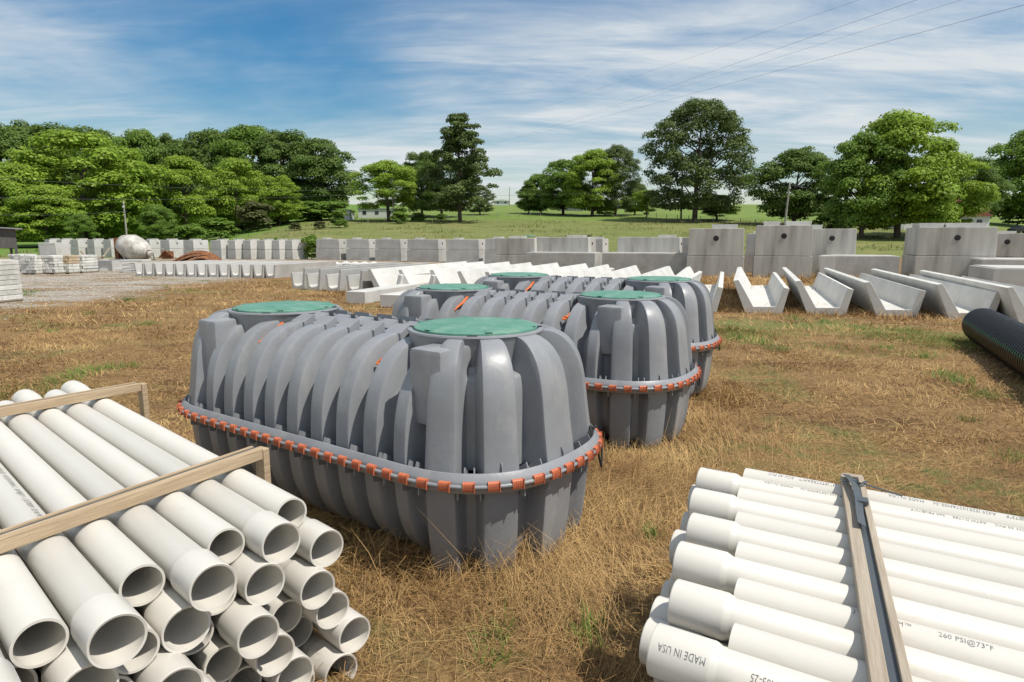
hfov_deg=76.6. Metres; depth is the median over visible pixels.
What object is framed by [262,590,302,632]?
pvc pipe
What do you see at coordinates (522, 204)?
tree
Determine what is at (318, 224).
bush
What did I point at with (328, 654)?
pvc pipe
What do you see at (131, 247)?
mixer drum
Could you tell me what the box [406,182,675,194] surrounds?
power line
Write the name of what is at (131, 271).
thin slab
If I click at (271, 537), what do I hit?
pvc pipe
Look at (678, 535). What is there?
pvc pipe
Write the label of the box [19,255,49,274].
stone pallet
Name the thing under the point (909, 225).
farm building
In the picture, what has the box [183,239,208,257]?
concrete tank
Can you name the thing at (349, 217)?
farm building
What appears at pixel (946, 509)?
pvc pipe
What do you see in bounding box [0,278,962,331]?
dry grass
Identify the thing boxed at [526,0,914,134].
power line
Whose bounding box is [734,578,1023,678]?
pvc pipe
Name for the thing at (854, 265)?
tank base
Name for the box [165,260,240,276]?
channel
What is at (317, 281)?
narrow channel
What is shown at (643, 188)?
tree
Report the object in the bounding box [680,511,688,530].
pvc pipe
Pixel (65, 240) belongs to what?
concrete tank
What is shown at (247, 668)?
pvc pipe
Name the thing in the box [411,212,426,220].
bush
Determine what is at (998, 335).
drain pipe
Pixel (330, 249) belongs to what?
concrete tank
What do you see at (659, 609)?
pvc pipe
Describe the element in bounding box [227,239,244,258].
concrete tank
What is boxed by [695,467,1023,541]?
pvc pipe
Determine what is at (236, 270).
channel
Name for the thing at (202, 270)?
channel
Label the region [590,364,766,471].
tall dead grass
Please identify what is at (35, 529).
banding rail
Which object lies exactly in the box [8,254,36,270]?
stone pallet
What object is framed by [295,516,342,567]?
pvc pipe
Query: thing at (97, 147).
tree
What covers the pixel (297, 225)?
bush
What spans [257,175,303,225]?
tree
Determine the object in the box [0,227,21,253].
barn
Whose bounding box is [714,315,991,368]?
green verge
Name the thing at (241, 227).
bush
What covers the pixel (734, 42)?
power line
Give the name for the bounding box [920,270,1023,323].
feed trough
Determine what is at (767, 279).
tall dead grass
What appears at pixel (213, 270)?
channel
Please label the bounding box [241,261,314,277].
channel
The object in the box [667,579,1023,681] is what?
pvc pipe
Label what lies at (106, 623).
pvc pipe
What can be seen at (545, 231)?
meadow grass
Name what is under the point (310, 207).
bush
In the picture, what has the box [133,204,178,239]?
tree
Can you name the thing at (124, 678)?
pvc pipe
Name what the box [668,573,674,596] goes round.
pvc pipe
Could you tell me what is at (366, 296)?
concrete beam
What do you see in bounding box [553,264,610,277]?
feed trough
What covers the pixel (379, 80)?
sky
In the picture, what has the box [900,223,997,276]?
concrete tank
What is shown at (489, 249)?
concrete tank
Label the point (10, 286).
stone pallet
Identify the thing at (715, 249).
concrete tank
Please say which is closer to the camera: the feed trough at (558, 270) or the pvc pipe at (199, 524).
the pvc pipe at (199, 524)
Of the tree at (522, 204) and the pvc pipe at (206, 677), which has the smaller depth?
the pvc pipe at (206, 677)
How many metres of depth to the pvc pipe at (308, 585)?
2.81 m
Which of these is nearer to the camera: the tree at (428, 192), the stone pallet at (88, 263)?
the stone pallet at (88, 263)
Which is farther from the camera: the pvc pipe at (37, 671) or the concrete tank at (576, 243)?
the concrete tank at (576, 243)
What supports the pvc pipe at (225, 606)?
on the pvc pipe at (203, 643)
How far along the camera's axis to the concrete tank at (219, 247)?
58.89 m
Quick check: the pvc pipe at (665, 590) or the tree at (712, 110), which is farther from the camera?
the tree at (712, 110)
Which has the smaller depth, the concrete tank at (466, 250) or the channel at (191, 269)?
the channel at (191, 269)
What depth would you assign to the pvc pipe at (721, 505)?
2.61 m
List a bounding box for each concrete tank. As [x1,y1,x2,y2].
[38,243,69,254]
[44,238,59,242]
[57,238,71,254]
[70,238,87,254]
[87,238,103,256]
[103,239,114,256]
[145,239,165,257]
[160,239,183,257]
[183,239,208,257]
[210,239,228,258]
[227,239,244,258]
[243,239,259,258]
[257,239,274,258]
[272,239,291,258]
[285,239,307,258]
[316,238,348,259]
[346,238,374,259]
[375,238,407,260]
[407,238,446,261]
[446,238,484,262]
[485,237,503,263]
[494,236,536,264]
[537,235,595,251]
[596,237,608,252]
[617,235,681,252]
[682,238,688,252]
[687,224,743,277]
[744,231,755,272]
[752,221,812,278]
[811,225,856,275]
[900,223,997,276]
[993,231,1023,257]
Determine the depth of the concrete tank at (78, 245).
63.92 m
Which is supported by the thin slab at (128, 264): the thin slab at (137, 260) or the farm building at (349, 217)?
the thin slab at (137, 260)
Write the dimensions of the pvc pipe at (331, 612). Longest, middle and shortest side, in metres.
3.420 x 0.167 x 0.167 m
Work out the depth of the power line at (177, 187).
99.35 m
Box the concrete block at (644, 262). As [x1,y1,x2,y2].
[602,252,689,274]
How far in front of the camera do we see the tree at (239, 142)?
169.13 m
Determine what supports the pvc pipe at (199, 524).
on the pvc pipe at (225, 606)
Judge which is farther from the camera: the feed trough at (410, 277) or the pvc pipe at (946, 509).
the feed trough at (410, 277)
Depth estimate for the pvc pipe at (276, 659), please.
2.61 m
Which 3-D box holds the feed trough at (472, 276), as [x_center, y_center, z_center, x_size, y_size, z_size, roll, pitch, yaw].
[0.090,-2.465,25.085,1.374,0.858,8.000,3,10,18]
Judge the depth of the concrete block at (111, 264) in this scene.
37.78 m
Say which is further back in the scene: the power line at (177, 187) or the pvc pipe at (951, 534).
the power line at (177, 187)
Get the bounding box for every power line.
[0,178,332,190]
[29,193,371,199]
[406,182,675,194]
[478,3,848,128]
[514,5,1021,138]
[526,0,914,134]
[538,0,959,130]
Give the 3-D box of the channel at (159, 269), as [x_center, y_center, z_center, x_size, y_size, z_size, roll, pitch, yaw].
[-16.946,-3.957,35.017,0.649,0.649,5.000,3,10,19]
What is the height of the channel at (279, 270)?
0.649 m
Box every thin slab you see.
[120,259,150,261]
[122,263,133,265]
[122,270,134,272]
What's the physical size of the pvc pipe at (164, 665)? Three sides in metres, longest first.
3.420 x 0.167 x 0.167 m
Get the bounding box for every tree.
[0,119,93,204]
[0,122,32,205]
[0,129,173,239]
[0,163,52,242]
[0,184,86,241]
[37,124,116,237]
[62,214,99,239]
[85,145,165,238]
[94,128,169,206]
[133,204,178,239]
[143,132,204,235]
[152,155,222,239]
[161,127,243,208]
[173,223,208,239]
[193,157,270,232]
[200,217,240,238]
[207,124,285,206]
[235,129,333,203]
[236,200,274,230]
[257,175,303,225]
[280,137,361,203]
[348,159,417,220]
[402,150,439,213]
[413,152,465,213]
[421,112,503,221]
[465,185,496,214]
[514,185,541,213]
[518,173,556,213]
[537,159,590,214]
[559,148,627,215]
[593,144,642,215]
[594,200,613,215]
[621,183,648,214]
[631,190,660,217]
[637,97,758,220]
[698,194,741,219]
[739,146,842,220]
[811,212,856,228]
[812,131,918,237]
[844,108,976,237]
[924,150,1000,222]
[932,156,1017,218]
[983,129,1023,217]
[999,211,1023,224]
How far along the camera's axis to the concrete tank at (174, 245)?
61.10 m
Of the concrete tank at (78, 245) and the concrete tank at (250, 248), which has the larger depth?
the concrete tank at (78, 245)
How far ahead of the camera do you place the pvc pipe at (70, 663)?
1.99 m
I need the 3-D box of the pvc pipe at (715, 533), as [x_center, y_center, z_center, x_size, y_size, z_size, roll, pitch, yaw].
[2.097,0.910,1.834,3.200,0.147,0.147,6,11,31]
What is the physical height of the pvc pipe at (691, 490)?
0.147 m
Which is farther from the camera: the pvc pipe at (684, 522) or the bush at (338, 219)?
the bush at (338, 219)
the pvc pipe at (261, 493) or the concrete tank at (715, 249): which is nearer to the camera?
the pvc pipe at (261, 493)
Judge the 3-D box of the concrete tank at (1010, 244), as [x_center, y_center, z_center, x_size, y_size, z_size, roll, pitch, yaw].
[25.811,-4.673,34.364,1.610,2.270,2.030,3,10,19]
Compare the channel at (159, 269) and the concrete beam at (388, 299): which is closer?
the concrete beam at (388, 299)
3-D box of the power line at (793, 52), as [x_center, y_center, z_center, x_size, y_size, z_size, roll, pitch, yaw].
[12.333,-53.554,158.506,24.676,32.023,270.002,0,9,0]
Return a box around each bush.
[49,230,133,239]
[156,216,208,233]
[204,205,259,229]
[269,216,290,223]
[282,200,329,220]
[288,222,302,229]
[300,234,316,258]
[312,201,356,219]
[313,221,326,228]
[330,209,348,227]
[389,211,408,222]
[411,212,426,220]
[435,214,446,218]
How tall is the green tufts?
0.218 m
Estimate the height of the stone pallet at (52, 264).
0.986 m
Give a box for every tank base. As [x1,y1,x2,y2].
[526,252,601,267]
[818,255,834,274]
[829,254,899,277]
[968,265,1023,286]
[971,258,1023,264]
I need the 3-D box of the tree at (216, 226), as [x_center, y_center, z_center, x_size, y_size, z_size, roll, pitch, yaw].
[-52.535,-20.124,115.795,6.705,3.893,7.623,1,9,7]
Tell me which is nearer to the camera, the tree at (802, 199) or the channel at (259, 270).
the channel at (259, 270)
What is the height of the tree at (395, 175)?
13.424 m
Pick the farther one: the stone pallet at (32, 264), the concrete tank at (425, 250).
the concrete tank at (425, 250)
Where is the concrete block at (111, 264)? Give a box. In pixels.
[95,259,137,270]
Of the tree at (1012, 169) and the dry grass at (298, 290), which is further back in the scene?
the tree at (1012, 169)
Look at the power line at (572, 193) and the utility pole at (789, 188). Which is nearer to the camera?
the utility pole at (789, 188)
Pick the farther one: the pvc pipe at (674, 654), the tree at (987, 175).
the tree at (987, 175)
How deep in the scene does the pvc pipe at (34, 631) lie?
2.03 m
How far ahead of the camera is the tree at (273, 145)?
164.50 m
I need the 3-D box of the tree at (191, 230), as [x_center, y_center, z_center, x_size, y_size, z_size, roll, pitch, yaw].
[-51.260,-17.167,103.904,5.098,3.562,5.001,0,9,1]
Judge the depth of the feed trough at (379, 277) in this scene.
23.47 m
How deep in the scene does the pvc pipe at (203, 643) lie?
2.49 m
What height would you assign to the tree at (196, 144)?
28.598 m
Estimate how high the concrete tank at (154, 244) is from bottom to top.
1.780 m
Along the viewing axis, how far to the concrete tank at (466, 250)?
49.58 m
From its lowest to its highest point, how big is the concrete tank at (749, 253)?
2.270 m
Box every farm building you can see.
[331,210,354,220]
[357,208,394,217]
[494,199,508,204]
[560,206,582,210]
[888,199,990,229]
[957,211,992,226]
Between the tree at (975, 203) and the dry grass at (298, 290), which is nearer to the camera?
the dry grass at (298, 290)
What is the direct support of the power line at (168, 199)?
attached to the utility pole
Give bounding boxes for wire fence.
[371,212,540,221]
[648,213,827,228]
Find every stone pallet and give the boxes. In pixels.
[0,260,22,303]
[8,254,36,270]
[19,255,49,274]
[38,255,66,274]
[58,255,81,273]
[78,255,98,273]
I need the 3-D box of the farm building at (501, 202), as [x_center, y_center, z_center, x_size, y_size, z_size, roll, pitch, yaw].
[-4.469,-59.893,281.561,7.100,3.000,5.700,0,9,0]
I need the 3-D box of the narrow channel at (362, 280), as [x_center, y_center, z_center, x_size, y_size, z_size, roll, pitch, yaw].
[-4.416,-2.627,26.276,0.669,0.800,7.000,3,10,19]
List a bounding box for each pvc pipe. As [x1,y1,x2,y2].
[0,400,236,610]
[0,421,164,606]
[0,463,147,668]
[0,527,118,681]
[0,529,68,668]
[0,639,37,681]
[0,649,20,681]
[11,389,244,563]
[34,668,40,681]
[44,389,300,563]
[60,380,306,526]
[115,607,159,673]
[118,673,132,681]
[129,644,203,681]
[134,577,210,652]
[184,620,213,654]
[186,627,241,681]
[199,669,212,681]
[209,587,236,615]
[211,593,278,658]
[225,659,261,681]
[229,546,284,605]
[242,627,294,676]
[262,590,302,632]
[262,646,313,681]
[278,553,334,609]
[287,614,312,647]
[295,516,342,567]
[298,628,356,681]
[302,587,348,628]
[313,606,369,653]
[639,617,727,664]
[646,623,830,681]
[649,596,728,643]
[660,580,669,597]
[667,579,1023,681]
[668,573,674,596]
[669,529,685,563]
[672,541,1023,651]
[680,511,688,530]
[685,513,1023,606]
[687,484,694,511]
[689,487,1023,571]
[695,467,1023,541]
[728,623,931,681]
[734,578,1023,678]
[735,511,1023,588]
[735,541,1023,628]
[737,487,1023,555]
[743,468,1023,528]
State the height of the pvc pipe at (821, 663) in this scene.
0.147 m
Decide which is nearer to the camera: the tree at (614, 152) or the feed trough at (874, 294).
the feed trough at (874, 294)
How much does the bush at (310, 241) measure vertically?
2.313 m
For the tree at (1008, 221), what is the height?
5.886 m
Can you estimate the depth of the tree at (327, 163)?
162.79 m
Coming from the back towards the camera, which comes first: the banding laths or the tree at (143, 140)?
the tree at (143, 140)
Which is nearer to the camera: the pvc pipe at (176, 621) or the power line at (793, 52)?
the pvc pipe at (176, 621)
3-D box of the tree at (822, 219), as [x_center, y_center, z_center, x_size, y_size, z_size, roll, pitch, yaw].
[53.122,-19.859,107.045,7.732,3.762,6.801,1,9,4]
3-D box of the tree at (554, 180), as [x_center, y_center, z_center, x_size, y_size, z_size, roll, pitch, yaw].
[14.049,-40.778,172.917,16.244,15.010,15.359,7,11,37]
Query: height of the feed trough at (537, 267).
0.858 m
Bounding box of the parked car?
[1007,225,1023,232]
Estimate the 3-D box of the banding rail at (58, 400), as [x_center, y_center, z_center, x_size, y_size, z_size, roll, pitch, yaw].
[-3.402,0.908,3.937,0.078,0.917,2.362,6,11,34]
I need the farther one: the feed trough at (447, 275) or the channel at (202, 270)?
the channel at (202, 270)
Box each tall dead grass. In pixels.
[302,284,1020,323]
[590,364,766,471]
[641,270,965,295]
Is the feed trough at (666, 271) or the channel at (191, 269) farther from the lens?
the channel at (191, 269)
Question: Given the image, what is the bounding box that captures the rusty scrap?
[159,250,173,258]
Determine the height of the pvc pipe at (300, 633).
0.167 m
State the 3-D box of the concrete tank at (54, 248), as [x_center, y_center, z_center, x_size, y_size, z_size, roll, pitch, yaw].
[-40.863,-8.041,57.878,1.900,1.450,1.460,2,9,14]
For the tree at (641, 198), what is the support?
on the ground at (576, 224)
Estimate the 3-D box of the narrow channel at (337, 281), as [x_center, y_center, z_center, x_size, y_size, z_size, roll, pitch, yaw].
[-5.316,-2.714,26.813,0.669,0.800,7.000,3,10,19]
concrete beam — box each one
[346,281,428,303]
[380,282,460,307]
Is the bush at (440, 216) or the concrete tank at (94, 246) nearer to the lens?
the concrete tank at (94, 246)
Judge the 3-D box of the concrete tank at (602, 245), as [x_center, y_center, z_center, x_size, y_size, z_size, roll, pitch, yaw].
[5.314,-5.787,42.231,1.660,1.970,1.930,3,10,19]
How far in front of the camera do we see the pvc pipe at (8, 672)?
1.73 m
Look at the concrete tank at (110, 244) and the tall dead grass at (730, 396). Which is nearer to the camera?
the tall dead grass at (730, 396)
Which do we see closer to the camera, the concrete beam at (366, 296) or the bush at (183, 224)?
the concrete beam at (366, 296)
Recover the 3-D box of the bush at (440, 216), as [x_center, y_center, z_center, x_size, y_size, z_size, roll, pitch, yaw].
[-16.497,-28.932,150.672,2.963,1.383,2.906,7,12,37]
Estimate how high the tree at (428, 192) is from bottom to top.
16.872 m
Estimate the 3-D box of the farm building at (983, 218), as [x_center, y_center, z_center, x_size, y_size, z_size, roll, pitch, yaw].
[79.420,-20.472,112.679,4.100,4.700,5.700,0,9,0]
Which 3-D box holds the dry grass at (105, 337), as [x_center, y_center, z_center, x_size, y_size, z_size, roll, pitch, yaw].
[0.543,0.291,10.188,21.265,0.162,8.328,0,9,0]
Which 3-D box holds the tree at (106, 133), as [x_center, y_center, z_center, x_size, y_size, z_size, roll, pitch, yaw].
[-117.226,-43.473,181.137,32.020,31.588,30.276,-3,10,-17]
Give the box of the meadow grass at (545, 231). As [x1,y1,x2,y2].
[0,218,905,257]
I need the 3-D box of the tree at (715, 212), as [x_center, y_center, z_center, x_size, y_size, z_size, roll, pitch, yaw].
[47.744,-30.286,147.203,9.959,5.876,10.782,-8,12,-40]
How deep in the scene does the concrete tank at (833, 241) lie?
32.85 m
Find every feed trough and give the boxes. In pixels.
[368,261,466,286]
[398,261,483,284]
[430,261,509,283]
[457,262,531,283]
[485,263,558,275]
[531,263,613,275]
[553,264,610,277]
[593,265,640,278]
[635,266,701,280]
[675,266,723,312]
[733,267,788,313]
[782,267,853,314]
[823,268,925,316]
[871,269,1000,319]
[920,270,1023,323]
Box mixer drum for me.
[113,235,156,259]
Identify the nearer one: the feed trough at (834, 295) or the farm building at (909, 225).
the feed trough at (834, 295)
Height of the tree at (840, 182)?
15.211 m
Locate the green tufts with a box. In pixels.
[18,279,1023,676]
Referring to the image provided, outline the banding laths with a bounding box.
[840,473,912,681]
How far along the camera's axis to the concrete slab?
37.73 m
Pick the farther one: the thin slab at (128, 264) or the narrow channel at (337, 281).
the thin slab at (128, 264)
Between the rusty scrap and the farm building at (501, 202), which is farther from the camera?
the farm building at (501, 202)
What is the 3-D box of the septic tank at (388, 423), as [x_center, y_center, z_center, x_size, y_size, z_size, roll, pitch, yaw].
[-1.060,0.495,4.911,3.607,1.442,1.630,6,11,35]
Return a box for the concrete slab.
[99,268,130,270]
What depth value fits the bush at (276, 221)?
146.70 m
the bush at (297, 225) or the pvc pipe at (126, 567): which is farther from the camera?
the bush at (297, 225)
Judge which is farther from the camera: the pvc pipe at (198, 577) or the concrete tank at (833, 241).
the concrete tank at (833, 241)
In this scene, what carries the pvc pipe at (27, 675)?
on the pvc pipe
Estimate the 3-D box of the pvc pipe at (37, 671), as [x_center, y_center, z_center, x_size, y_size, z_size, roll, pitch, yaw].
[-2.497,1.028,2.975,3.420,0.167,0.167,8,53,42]
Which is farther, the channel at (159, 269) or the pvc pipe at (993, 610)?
the channel at (159, 269)
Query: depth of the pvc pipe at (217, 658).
2.54 m
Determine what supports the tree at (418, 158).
on the ground at (576, 224)
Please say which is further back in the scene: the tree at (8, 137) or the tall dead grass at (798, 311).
the tree at (8, 137)
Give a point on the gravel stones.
(88, 276)
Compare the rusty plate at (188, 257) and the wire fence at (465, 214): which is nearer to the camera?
the rusty plate at (188, 257)
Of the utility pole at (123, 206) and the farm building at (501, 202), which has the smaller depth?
the utility pole at (123, 206)
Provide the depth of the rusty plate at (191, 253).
46.98 m
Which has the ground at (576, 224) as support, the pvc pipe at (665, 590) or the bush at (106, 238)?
the bush at (106, 238)
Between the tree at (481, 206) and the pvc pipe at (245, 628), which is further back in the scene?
the tree at (481, 206)
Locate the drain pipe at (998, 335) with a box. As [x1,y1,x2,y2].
[961,308,1023,377]
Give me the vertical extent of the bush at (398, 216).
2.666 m
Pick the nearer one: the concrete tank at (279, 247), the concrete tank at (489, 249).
the concrete tank at (489, 249)
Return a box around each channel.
[134,260,215,275]
[144,260,217,275]
[154,260,235,275]
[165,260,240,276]
[175,260,252,276]
[186,260,264,276]
[197,260,266,276]
[207,261,267,276]
[218,261,279,276]
[230,261,293,277]
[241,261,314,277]
[253,261,316,277]
[264,261,335,277]
[291,262,396,288]
[306,262,410,290]
[326,263,428,291]
[346,270,373,290]
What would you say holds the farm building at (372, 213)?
on the ground at (576, 224)
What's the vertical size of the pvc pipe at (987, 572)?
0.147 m
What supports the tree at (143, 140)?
on the ground at (576, 224)
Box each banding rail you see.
[0,382,149,419]
[0,446,270,553]
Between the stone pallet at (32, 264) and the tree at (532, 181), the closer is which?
the stone pallet at (32, 264)
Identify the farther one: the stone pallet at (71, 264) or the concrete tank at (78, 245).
the concrete tank at (78, 245)
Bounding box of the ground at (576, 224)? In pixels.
[0,204,1023,681]
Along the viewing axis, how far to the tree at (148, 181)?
113.06 m
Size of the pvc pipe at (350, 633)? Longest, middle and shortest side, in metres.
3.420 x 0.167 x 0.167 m
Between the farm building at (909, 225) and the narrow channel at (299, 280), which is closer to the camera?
the narrow channel at (299, 280)
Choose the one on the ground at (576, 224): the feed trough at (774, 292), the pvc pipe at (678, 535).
the feed trough at (774, 292)
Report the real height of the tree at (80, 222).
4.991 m
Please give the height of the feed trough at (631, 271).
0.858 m
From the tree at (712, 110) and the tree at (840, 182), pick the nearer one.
the tree at (840, 182)
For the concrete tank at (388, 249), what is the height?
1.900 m
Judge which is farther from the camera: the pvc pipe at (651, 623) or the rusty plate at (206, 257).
the rusty plate at (206, 257)
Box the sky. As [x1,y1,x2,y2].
[0,0,1023,216]
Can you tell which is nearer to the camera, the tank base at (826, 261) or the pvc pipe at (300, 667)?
the pvc pipe at (300, 667)
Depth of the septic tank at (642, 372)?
6.09 m
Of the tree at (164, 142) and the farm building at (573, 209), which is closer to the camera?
the tree at (164, 142)
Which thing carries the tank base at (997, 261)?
on the ground at (576, 224)
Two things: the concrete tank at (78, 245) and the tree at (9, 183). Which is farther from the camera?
the tree at (9, 183)
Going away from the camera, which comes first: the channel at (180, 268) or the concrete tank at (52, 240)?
the channel at (180, 268)
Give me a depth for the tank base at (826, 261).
30.73 m
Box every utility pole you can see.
[122,201,127,234]
[784,183,790,224]
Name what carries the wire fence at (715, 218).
on the ground at (576, 224)
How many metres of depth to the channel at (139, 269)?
33.20 m
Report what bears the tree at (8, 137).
on the ground at (576, 224)
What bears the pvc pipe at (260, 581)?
on the pvc pipe at (245, 628)
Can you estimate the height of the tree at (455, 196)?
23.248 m
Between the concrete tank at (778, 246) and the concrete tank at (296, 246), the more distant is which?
the concrete tank at (296, 246)
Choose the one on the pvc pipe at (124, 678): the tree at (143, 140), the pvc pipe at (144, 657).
the pvc pipe at (144, 657)
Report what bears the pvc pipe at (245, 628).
on the pvc pipe at (276, 659)
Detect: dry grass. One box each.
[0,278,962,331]
[0,324,1023,444]
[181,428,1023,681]
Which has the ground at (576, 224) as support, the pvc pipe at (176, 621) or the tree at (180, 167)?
the tree at (180, 167)
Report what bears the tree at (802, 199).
on the ground at (576, 224)
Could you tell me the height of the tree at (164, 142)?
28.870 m
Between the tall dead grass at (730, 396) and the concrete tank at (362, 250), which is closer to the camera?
the tall dead grass at (730, 396)
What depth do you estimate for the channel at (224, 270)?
31.99 m
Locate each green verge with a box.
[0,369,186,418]
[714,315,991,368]
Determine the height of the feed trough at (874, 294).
0.858 m
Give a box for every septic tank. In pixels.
[176,300,603,577]
[392,283,701,450]
[474,272,721,396]
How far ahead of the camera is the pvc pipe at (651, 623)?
2.08 m
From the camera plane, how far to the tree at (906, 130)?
87.41 m
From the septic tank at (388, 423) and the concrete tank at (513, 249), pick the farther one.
the concrete tank at (513, 249)
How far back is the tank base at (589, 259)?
35.57 m
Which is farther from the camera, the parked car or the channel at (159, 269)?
the parked car
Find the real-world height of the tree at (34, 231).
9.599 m
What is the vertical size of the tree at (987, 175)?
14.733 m
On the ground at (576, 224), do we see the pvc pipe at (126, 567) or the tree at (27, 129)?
the tree at (27, 129)
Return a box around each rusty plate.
[171,250,206,261]
[177,253,199,260]
[191,256,217,260]
[195,252,221,259]
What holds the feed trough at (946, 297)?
on the ground at (576, 224)
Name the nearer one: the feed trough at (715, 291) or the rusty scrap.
the feed trough at (715, 291)
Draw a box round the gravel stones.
[0,270,255,319]
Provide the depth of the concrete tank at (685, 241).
36.50 m
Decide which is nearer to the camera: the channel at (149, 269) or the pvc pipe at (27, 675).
the pvc pipe at (27, 675)
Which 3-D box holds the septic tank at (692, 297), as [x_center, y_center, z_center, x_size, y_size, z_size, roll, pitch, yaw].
[0.990,-0.184,8.884,3.607,1.442,1.630,5,10,28]
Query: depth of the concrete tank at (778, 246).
31.28 m
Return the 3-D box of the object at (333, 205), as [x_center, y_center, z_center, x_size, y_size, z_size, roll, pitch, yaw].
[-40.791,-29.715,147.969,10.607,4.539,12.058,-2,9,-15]
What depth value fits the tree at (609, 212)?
169.63 m
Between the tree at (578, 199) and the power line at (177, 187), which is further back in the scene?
the tree at (578, 199)
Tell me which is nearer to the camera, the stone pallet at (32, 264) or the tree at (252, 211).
the stone pallet at (32, 264)
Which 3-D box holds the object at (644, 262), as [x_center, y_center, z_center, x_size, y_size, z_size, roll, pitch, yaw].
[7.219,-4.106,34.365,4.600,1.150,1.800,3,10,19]
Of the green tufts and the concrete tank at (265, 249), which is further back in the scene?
the concrete tank at (265, 249)
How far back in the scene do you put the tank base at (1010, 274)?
21.91 m
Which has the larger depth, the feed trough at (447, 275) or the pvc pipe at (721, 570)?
the feed trough at (447, 275)
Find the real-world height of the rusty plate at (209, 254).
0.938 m
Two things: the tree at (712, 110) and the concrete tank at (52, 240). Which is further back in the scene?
the tree at (712, 110)
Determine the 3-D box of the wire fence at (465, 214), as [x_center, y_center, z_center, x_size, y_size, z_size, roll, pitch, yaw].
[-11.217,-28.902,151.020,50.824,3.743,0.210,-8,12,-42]

